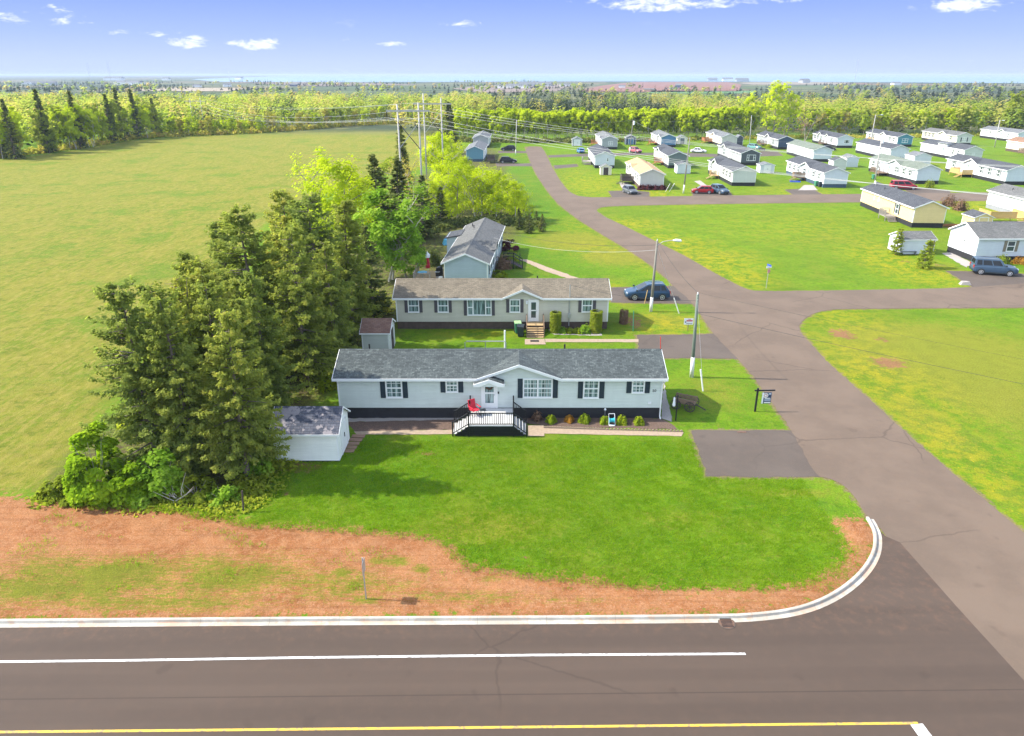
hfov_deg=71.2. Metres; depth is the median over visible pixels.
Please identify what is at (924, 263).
young pine
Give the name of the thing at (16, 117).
lime tree
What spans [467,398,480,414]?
folding chair
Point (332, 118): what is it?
lime tree
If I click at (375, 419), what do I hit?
gravel strip
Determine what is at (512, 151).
driveway
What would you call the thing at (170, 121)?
lime tree
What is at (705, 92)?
green pasture
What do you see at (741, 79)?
distant house
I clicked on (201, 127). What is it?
budding tree
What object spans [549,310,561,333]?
cedar shrub
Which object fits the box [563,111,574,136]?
birch tree
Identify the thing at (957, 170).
wooden deck
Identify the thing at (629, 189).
parked car
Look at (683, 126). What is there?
birch tree
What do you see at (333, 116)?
overhead wire
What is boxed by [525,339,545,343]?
concrete pad
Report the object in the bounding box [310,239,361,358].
spruce tree
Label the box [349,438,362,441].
stepping slab
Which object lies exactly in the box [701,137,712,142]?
wooden deck
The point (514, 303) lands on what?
window
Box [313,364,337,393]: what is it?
field bush
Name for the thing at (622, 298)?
driveway
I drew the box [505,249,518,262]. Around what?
corner shrub
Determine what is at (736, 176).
mini home
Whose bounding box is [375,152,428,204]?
birch tree
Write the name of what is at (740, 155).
mini home
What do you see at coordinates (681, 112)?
birch tree
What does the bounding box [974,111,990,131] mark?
lime tree
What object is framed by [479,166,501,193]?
young tree
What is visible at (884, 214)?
wooden deck
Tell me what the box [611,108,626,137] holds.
birch tree
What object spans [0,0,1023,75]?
sky
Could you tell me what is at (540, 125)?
birch tree
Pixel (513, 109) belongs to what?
birch tree
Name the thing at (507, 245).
corner shrub
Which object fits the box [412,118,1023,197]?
overhead wire
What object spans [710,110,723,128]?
birch tree
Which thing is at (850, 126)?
lime tree
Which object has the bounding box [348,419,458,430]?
bark strip
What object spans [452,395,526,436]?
porch deck
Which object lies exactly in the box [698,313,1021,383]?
overhead wire
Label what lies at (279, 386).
spruce tree
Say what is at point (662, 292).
parked suv
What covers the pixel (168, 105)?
mixed woods
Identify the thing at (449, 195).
young tree
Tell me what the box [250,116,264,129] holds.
lime tree
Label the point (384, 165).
undergrowth
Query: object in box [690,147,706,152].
parked car
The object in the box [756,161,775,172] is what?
garden shed
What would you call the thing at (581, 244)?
overhead wire
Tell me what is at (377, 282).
spruce tree
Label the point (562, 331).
plant
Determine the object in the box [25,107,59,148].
olive tree
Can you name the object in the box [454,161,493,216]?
young tree
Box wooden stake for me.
[241,490,243,510]
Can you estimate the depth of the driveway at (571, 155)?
212.13 m
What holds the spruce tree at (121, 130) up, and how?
on the ground at (76, 226)
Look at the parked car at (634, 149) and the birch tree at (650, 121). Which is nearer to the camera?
the parked car at (634, 149)
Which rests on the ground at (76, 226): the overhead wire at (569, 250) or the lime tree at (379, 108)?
the lime tree at (379, 108)
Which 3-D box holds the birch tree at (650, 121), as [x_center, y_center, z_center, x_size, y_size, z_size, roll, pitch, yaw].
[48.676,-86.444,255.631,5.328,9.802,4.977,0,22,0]
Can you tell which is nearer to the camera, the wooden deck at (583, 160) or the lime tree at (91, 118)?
the wooden deck at (583, 160)
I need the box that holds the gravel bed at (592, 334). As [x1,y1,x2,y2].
[548,329,601,335]
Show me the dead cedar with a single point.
(623, 319)
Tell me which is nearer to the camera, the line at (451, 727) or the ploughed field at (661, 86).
the line at (451, 727)
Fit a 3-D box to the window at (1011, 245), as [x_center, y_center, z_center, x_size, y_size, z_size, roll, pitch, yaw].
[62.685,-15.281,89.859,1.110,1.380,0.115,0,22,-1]
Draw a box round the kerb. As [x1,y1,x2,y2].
[0,517,881,627]
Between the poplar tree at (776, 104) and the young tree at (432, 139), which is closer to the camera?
the young tree at (432, 139)
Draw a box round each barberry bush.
[637,184,645,189]
[645,184,653,189]
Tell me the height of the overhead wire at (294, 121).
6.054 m
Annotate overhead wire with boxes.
[215,107,417,121]
[249,109,410,117]
[391,118,1023,196]
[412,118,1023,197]
[416,109,1012,165]
[433,118,1018,197]
[434,109,1016,166]
[453,109,1022,167]
[495,229,644,245]
[496,238,650,251]
[576,286,695,300]
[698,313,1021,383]
[701,293,1019,358]
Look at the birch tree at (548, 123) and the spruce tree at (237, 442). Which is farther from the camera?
the birch tree at (548, 123)
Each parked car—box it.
[577,148,584,152]
[622,185,637,193]
[628,146,641,152]
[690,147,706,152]
[691,185,713,193]
[747,143,760,148]
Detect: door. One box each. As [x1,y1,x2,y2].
[340,415,347,454]
[390,324,394,348]
[481,387,497,407]
[528,300,538,320]
[574,140,579,145]
[603,167,608,174]
[763,165,770,172]
[979,217,988,220]
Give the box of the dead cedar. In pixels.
[619,308,628,324]
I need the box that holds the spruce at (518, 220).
[514,208,524,229]
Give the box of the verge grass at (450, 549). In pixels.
[0,496,858,592]
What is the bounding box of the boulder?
[958,281,970,284]
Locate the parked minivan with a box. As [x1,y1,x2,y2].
[889,180,917,189]
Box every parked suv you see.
[499,156,516,162]
[501,145,514,150]
[624,280,670,300]
[711,183,729,194]
[969,255,1018,276]
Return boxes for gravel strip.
[348,418,457,421]
[661,384,671,421]
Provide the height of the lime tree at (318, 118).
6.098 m
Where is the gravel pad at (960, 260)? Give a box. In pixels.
[942,252,969,266]
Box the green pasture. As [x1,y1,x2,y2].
[650,91,753,92]
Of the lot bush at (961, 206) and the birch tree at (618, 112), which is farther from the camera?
the birch tree at (618, 112)
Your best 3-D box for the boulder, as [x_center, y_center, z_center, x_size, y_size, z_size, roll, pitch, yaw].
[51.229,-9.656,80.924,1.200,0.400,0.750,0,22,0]
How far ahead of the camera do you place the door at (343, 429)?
44.70 m
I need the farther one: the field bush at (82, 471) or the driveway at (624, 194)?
the driveway at (624, 194)
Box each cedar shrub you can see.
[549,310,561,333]
[589,309,602,333]
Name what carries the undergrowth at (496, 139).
on the ground at (76, 226)
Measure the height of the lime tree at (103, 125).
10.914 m
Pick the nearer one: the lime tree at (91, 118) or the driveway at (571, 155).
the driveway at (571, 155)
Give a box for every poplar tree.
[737,94,762,135]
[750,79,790,131]
[782,91,803,135]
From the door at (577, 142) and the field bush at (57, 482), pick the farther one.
the door at (577, 142)
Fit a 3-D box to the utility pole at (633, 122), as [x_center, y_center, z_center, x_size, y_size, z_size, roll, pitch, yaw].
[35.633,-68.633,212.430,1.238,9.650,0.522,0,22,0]
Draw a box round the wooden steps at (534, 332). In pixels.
[526,314,544,337]
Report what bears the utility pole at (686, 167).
on the ground at (76, 226)
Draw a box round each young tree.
[416,129,453,175]
[418,175,451,217]
[424,143,463,179]
[426,159,456,207]
[427,130,464,169]
[429,157,477,217]
[436,191,459,218]
[448,140,463,163]
[452,155,474,192]
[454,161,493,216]
[470,181,488,214]
[471,168,517,215]
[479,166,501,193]
[491,185,503,208]
[492,173,513,197]
[501,179,528,215]
[519,189,532,211]
[527,204,535,216]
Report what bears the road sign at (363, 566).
on the ground at (76, 226)
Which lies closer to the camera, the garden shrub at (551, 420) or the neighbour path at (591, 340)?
the garden shrub at (551, 420)
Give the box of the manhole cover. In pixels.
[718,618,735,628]
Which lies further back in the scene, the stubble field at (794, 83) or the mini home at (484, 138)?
the stubble field at (794, 83)
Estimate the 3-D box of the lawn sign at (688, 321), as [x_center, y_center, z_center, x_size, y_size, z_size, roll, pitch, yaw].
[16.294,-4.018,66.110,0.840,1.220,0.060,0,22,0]
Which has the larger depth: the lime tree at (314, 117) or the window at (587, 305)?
the lime tree at (314, 117)
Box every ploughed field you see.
[257,82,417,85]
[583,82,740,91]
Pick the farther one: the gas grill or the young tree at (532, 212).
the young tree at (532, 212)
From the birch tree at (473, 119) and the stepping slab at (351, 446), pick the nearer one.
the stepping slab at (351, 446)
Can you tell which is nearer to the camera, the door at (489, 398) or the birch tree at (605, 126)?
the door at (489, 398)
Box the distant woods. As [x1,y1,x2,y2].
[0,79,1023,99]
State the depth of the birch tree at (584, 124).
250.97 m
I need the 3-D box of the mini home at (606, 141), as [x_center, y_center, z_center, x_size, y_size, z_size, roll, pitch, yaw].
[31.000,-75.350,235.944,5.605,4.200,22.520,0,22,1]
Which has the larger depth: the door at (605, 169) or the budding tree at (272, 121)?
the budding tree at (272, 121)
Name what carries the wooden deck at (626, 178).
on the ground at (76, 226)
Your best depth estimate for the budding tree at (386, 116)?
342.27 m
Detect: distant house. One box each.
[31,81,57,84]
[103,77,124,79]
[113,81,144,84]
[223,83,231,86]
[497,84,529,87]
[519,82,552,85]
[643,88,654,90]
[707,78,717,80]
[722,78,732,80]
[735,78,748,80]
[798,79,810,82]
[891,82,901,84]
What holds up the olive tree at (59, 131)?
on the ground at (76, 226)
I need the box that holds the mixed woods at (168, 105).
[0,81,492,149]
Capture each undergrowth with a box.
[0,119,438,158]
[24,456,303,521]
[115,156,394,429]
[154,117,265,135]
[420,213,545,233]
[432,159,527,215]
[452,135,595,143]
[618,131,979,141]
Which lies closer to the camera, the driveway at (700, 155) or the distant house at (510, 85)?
the driveway at (700, 155)
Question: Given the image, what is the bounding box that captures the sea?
[193,75,1023,82]
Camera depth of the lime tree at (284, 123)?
298.70 m
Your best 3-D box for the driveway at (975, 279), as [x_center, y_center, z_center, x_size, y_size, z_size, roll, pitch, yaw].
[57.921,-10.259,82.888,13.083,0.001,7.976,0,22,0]
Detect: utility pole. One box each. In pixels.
[629,121,634,153]
[649,239,681,311]
[683,138,689,192]
[689,292,698,377]
[874,136,884,180]
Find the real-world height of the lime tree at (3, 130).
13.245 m
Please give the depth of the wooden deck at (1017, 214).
112.97 m
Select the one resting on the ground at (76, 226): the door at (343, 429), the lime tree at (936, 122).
the lime tree at (936, 122)
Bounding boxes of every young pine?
[887,228,904,254]
[914,239,936,268]
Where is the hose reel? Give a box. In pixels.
[609,413,614,425]
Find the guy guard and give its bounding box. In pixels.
[697,301,703,390]
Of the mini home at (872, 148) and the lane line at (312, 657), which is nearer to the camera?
the lane line at (312, 657)
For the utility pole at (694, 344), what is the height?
6.913 m
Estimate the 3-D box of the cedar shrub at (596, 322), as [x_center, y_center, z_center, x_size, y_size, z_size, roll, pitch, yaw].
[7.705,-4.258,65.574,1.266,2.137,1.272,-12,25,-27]
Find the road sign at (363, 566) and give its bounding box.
[362,557,366,598]
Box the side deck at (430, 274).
[413,264,443,277]
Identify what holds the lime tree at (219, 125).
on the ground at (76, 226)
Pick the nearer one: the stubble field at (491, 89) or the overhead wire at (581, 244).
the overhead wire at (581, 244)
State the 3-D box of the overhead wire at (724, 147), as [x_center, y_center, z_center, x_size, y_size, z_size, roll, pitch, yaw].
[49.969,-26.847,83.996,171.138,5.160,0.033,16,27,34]
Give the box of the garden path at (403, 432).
[354,430,451,434]
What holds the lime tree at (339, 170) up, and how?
on the ground at (76, 226)
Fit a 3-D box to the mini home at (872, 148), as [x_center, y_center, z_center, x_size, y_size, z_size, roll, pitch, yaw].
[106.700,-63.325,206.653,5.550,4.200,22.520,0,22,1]
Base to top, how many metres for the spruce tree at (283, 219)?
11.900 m
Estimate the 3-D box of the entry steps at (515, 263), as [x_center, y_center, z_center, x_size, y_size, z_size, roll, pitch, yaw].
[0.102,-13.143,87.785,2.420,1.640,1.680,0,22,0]
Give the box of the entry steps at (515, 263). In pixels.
[503,253,522,268]
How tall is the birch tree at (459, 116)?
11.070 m
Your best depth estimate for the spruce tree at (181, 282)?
45.64 m
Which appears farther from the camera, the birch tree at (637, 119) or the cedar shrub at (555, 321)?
the birch tree at (637, 119)
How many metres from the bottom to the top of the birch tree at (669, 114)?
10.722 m
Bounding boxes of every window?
[385,381,402,398]
[408,300,419,312]
[437,300,448,312]
[445,381,458,392]
[467,300,491,315]
[509,299,519,312]
[523,379,552,398]
[581,300,592,312]
[582,381,599,398]
[631,381,644,393]
[894,203,898,213]
[1005,241,1016,251]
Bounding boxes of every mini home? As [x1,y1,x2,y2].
[332,344,667,418]
[392,276,611,328]
[440,217,504,277]
[465,140,487,161]
[472,130,491,147]
[587,144,615,167]
[595,131,618,148]
[625,157,665,187]
[651,129,677,146]
[653,143,689,167]
[705,129,736,144]
[707,155,757,185]
[717,141,761,164]
[756,131,795,149]
[786,139,833,161]
[786,155,850,187]
[812,130,854,147]
[855,138,910,157]
[860,181,949,227]
[866,128,914,146]
[868,153,942,183]
[920,139,984,157]
[921,127,972,144]
[945,153,1023,184]
[947,221,1023,261]
[980,126,1023,140]
[985,183,1023,211]
[1005,137,1023,153]
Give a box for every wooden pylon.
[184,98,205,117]
[386,103,429,211]
[413,93,450,195]
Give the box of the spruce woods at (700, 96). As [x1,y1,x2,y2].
[470,87,1022,114]
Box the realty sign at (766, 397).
[754,388,774,411]
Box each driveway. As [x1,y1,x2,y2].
[496,163,531,165]
[498,151,526,152]
[548,153,653,156]
[553,164,577,168]
[609,191,648,196]
[611,286,691,303]
[637,334,737,358]
[685,153,717,156]
[691,430,818,477]
[692,192,730,195]
[760,151,782,155]
[786,189,820,194]
[904,187,949,192]
[947,271,1023,286]
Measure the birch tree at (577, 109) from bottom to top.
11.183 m
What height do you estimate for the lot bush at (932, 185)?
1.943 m
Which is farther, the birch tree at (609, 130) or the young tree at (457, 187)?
the birch tree at (609, 130)
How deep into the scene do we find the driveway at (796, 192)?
145.13 m
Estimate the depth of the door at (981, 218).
108.66 m
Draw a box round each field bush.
[35,480,65,500]
[53,474,92,506]
[61,421,131,507]
[106,461,150,506]
[131,447,188,510]
[173,473,216,503]
[204,484,247,509]
[241,457,276,477]
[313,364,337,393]
[368,290,395,315]
[423,245,441,266]
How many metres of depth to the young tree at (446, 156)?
135.46 m
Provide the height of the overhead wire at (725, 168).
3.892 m
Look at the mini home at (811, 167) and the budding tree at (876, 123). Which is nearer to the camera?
the mini home at (811, 167)
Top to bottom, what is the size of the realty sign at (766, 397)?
1.800 m
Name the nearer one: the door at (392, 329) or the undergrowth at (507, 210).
the door at (392, 329)
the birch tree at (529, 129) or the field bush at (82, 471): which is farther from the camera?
the birch tree at (529, 129)
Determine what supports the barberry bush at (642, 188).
on the ground at (76, 226)
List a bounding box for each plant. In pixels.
[558,326,566,334]
[564,327,572,333]
[572,327,580,334]
[579,325,590,334]
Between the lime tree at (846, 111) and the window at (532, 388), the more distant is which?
the lime tree at (846, 111)
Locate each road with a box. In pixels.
[0,531,1023,735]
[526,146,1023,679]
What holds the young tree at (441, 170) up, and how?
on the ground at (76, 226)
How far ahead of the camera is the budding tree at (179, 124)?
275.68 m
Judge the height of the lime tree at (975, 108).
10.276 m
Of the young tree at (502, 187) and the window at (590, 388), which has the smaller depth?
the window at (590, 388)
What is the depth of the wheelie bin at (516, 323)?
65.31 m
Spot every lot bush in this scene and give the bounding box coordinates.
[924,179,934,187]
[939,194,957,206]
[951,199,969,210]
[997,253,1012,264]
[1010,255,1023,264]
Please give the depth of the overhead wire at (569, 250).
78.76 m
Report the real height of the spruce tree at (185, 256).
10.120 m
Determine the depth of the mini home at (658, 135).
233.43 m
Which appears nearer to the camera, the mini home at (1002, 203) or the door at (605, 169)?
the mini home at (1002, 203)
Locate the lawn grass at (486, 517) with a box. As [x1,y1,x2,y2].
[251,438,845,589]
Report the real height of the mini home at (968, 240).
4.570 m
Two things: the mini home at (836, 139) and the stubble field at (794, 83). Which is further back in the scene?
the stubble field at (794, 83)
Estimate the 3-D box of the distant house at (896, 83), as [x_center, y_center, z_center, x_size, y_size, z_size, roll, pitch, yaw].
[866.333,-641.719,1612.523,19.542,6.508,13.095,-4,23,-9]
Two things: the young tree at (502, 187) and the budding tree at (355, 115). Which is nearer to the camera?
the young tree at (502, 187)
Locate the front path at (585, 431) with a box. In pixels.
[544,428,683,435]
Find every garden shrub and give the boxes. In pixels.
[529,411,543,422]
[545,414,557,424]
[564,414,573,423]
[577,413,590,424]
[599,415,609,424]
[616,414,627,425]
[633,416,644,425]
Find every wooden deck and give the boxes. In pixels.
[487,155,498,162]
[582,156,591,164]
[617,174,633,183]
[653,157,662,164]
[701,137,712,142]
[706,170,718,178]
[790,172,805,180]
[869,166,888,175]
[878,208,896,221]
[949,167,972,177]
[979,208,1023,220]
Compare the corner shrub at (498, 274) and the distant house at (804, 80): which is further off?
the distant house at (804, 80)
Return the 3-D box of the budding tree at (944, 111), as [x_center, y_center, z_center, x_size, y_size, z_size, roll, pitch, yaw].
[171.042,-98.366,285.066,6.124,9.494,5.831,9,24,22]
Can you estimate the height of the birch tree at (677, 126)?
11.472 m
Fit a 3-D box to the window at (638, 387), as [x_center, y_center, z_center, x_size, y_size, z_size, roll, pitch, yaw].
[8.561,1.227,48.477,0.928,1.089,0.115,0,22,0]
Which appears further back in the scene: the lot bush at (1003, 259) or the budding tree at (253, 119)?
the budding tree at (253, 119)
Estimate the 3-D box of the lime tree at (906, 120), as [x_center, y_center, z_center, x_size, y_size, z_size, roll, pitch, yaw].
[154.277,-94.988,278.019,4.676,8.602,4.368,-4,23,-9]
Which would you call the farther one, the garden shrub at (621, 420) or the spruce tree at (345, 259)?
the spruce tree at (345, 259)
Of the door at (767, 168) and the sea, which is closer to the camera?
the door at (767, 168)
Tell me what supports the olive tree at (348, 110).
on the ground at (76, 226)
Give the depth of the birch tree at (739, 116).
267.48 m
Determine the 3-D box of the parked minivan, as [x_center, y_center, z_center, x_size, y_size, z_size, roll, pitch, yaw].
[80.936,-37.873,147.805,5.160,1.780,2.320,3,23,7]
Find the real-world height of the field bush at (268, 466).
1.609 m
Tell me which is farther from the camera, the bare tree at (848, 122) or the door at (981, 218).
the bare tree at (848, 122)
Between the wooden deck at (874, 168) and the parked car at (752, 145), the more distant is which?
the parked car at (752, 145)
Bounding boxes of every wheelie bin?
[514,320,521,332]
[517,324,524,336]
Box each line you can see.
[0,653,745,662]
[0,722,917,732]
[911,724,931,735]
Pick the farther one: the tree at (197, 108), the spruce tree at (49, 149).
the tree at (197, 108)
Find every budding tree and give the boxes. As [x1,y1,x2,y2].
[1,122,25,151]
[174,117,185,131]
[198,119,205,134]
[203,115,213,132]
[234,120,242,130]
[247,114,256,128]
[261,111,272,128]
[269,113,278,131]
[295,111,303,127]
[302,114,311,123]
[319,108,331,125]
[351,109,359,123]
[369,109,378,121]
[383,111,389,121]
[815,111,827,130]
[835,110,849,132]
[870,114,882,128]
[887,108,904,131]
[937,109,947,128]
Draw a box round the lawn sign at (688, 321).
[684,318,693,330]
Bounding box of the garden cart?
[670,392,705,411]
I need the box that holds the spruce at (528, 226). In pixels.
[523,213,534,232]
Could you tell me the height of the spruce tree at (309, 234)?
13.457 m
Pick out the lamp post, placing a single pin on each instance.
(674, 398)
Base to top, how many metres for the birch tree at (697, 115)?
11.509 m
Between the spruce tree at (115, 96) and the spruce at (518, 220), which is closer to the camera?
the spruce at (518, 220)
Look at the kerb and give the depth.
31.04 m
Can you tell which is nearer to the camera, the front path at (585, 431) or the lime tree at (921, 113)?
the front path at (585, 431)
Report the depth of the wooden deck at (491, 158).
190.56 m
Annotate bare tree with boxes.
[794,108,824,140]
[840,111,854,132]
[891,114,907,130]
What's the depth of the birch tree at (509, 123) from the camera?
256.96 m
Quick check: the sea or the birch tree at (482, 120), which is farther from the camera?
the sea
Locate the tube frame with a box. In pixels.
[464,330,505,348]
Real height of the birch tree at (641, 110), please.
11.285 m
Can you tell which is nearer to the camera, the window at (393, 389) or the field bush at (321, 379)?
the window at (393, 389)
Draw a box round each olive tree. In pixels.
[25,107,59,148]
[41,103,70,145]
[83,101,108,141]
[98,107,120,137]
[102,96,125,141]
[127,96,151,133]
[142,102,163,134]
[333,105,343,124]
[343,106,352,121]
[857,106,873,134]
[932,113,946,128]
[950,104,969,130]
[953,107,972,131]
[958,109,974,131]
[1001,111,1015,127]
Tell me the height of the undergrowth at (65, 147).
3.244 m
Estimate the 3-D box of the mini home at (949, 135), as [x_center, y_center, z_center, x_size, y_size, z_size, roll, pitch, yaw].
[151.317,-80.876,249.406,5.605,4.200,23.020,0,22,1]
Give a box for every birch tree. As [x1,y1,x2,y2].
[348,178,440,281]
[373,210,426,277]
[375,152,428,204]
[453,107,467,128]
[453,113,465,135]
[454,108,473,132]
[469,110,481,130]
[476,109,491,129]
[477,111,488,130]
[486,110,500,137]
[495,112,512,134]
[497,107,507,116]
[500,110,515,138]
[506,110,518,131]
[508,108,517,134]
[508,108,530,136]
[517,108,531,130]
[518,115,527,135]
[521,108,540,135]
[528,110,538,136]
[528,111,542,131]
[537,114,547,132]
[541,112,552,136]
[545,110,567,135]
[551,112,563,137]
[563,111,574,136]
[565,107,576,133]
[574,110,584,137]
[575,107,585,136]
[575,112,588,136]
[576,111,597,136]
[581,111,593,129]
[587,113,603,138]
[592,107,618,131]
[602,111,614,130]
[608,109,615,132]
[609,112,629,136]
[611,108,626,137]
[624,107,637,126]
[624,109,638,133]
[631,110,641,129]
[634,106,647,137]
[638,106,661,135]
[639,111,651,136]
[641,112,656,136]
[652,112,664,130]
[654,110,667,129]
[662,110,677,131]
[663,108,674,124]
[669,109,677,127]
[671,106,685,134]
[676,108,695,136]
[678,113,693,131]
[688,106,705,132]
[697,112,710,133]
[702,106,711,135]
[706,108,724,129]
[709,109,722,128]
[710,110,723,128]
[719,107,731,130]
[723,107,743,132]
[726,112,737,132]
[737,105,763,135]
[738,107,744,134]
[740,109,759,133]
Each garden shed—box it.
[270,406,350,460]
[359,318,395,348]
[572,136,582,145]
[599,163,611,174]
[624,134,636,144]
[674,161,691,173]
[676,135,687,143]
[735,134,743,144]
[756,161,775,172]
[828,156,846,169]
[840,153,859,166]
[888,231,937,254]
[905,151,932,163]
[961,209,994,222]
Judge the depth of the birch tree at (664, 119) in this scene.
258.38 m
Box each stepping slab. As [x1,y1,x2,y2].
[344,449,354,452]
[346,445,356,448]
[347,442,359,444]
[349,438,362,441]
[351,434,364,437]
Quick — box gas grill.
[435,266,442,277]
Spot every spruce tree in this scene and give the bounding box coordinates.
[0,99,27,158]
[0,133,8,157]
[32,89,54,152]
[39,112,52,152]
[66,90,88,146]
[75,118,86,147]
[78,275,219,479]
[103,94,118,142]
[112,88,129,136]
[118,114,127,140]
[121,280,214,447]
[128,89,143,138]
[139,297,228,480]
[149,98,161,132]
[161,268,217,380]
[170,251,209,315]
[177,279,269,441]
[179,257,257,365]
[187,308,292,480]
[201,221,263,326]
[211,202,313,377]
[219,297,280,433]
[238,271,306,415]
[250,213,316,327]
[259,189,322,285]
[265,219,343,394]
[275,191,361,356]
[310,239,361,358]
[319,199,382,334]
[351,225,393,316]
[358,154,395,236]
[382,157,421,234]
[388,126,414,194]
[411,175,442,237]
[433,187,449,222]
[443,102,461,149]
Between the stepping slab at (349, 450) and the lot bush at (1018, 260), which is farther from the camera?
the lot bush at (1018, 260)
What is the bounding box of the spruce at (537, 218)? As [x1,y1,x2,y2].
[533,211,539,222]
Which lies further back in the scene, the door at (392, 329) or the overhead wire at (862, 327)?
the door at (392, 329)
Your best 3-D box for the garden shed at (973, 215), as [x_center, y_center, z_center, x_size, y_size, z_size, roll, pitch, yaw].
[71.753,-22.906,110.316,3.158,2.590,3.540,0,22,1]
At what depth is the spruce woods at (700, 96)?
492.35 m
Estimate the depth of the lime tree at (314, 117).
310.76 m
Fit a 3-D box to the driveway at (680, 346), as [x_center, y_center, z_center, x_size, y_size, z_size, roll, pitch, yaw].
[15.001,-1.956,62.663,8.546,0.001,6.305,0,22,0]
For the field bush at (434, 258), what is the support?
on the ground at (76, 226)
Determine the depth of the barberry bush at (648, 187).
146.84 m
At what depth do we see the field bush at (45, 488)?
39.89 m
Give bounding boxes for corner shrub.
[492,270,508,277]
[495,254,511,270]
[502,239,518,250]
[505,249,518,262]
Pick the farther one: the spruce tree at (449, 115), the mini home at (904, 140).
the mini home at (904, 140)
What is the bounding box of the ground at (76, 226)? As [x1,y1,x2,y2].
[0,76,1023,618]
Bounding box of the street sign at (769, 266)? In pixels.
[766,264,771,286]
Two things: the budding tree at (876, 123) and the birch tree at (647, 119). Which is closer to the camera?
the birch tree at (647, 119)
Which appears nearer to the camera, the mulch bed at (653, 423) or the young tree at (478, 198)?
the mulch bed at (653, 423)
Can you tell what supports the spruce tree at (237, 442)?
on the ground at (76, 226)
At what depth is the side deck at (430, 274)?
81.47 m
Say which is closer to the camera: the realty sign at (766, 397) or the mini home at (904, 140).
the realty sign at (766, 397)
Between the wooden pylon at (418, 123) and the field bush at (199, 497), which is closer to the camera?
the field bush at (199, 497)
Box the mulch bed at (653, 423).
[520,418,676,429]
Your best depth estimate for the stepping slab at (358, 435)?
46.89 m
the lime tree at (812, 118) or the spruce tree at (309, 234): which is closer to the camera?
the spruce tree at (309, 234)
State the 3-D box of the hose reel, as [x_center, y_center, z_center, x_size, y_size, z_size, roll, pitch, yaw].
[6.747,3.498,48.335,0.528,0.775,0.480,-2,22,-4]
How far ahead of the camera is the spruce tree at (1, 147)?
201.80 m
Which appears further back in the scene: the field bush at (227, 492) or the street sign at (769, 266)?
the street sign at (769, 266)
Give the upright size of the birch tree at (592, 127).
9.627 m
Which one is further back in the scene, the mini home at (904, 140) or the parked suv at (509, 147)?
the mini home at (904, 140)
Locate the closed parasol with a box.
[425,252,429,267]
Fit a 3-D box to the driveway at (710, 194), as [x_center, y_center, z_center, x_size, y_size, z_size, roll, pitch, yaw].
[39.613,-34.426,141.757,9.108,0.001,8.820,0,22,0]
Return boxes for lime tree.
[0,106,28,142]
[0,117,9,158]
[48,106,85,148]
[49,103,93,136]
[54,106,79,149]
[77,109,101,146]
[77,109,106,144]
[96,112,112,136]
[114,107,135,133]
[126,104,154,136]
[165,115,179,131]
[182,115,194,131]
[213,119,221,133]
[227,116,234,130]
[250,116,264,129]
[280,118,286,130]
[284,113,295,129]
[286,146,375,253]
[309,112,317,125]
[315,114,323,124]
[327,107,335,120]
[333,169,383,235]
[360,109,368,124]
[376,106,383,117]
[797,110,810,132]
[809,110,821,135]
[823,108,835,128]
[830,111,844,128]
[840,108,852,124]
[846,109,860,131]
[859,114,870,134]
[876,109,890,126]
[903,112,918,131]
[912,114,922,128]
[918,109,929,132]
[922,111,933,128]
[931,114,938,127]
[944,108,957,126]
[970,106,979,128]
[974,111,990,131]
[986,111,995,125]
[1002,90,1023,128]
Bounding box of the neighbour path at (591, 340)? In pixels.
[545,339,638,341]
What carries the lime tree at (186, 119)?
on the ground at (76, 226)
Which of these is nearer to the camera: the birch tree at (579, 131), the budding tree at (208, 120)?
the birch tree at (579, 131)
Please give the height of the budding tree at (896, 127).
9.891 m
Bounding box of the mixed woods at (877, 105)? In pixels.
[394,91,1023,133]
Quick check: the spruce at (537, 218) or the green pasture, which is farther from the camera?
the green pasture
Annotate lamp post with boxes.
[672,395,678,420]
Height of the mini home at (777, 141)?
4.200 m
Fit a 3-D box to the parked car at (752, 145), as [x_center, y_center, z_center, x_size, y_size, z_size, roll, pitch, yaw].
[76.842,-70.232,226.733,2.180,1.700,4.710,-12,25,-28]
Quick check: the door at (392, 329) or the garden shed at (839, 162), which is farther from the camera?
the garden shed at (839, 162)
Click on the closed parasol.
(427, 257)
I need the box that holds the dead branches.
[155,473,191,502]
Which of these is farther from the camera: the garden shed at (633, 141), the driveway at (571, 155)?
the garden shed at (633, 141)
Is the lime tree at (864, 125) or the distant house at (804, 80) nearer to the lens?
the lime tree at (864, 125)
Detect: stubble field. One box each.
[93,88,245,90]
[453,84,570,92]
[741,82,849,84]
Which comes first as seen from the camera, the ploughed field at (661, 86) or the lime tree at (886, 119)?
the lime tree at (886, 119)
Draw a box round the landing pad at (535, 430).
[528,425,543,435]
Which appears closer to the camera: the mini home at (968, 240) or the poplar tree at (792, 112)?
the mini home at (968, 240)
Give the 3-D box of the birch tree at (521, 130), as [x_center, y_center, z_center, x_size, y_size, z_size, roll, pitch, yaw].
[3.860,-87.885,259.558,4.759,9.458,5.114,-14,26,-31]
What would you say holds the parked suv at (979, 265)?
on the driveway at (975, 279)
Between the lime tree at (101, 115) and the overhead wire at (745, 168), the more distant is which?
the lime tree at (101, 115)
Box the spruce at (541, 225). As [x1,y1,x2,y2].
[537,214,546,231]

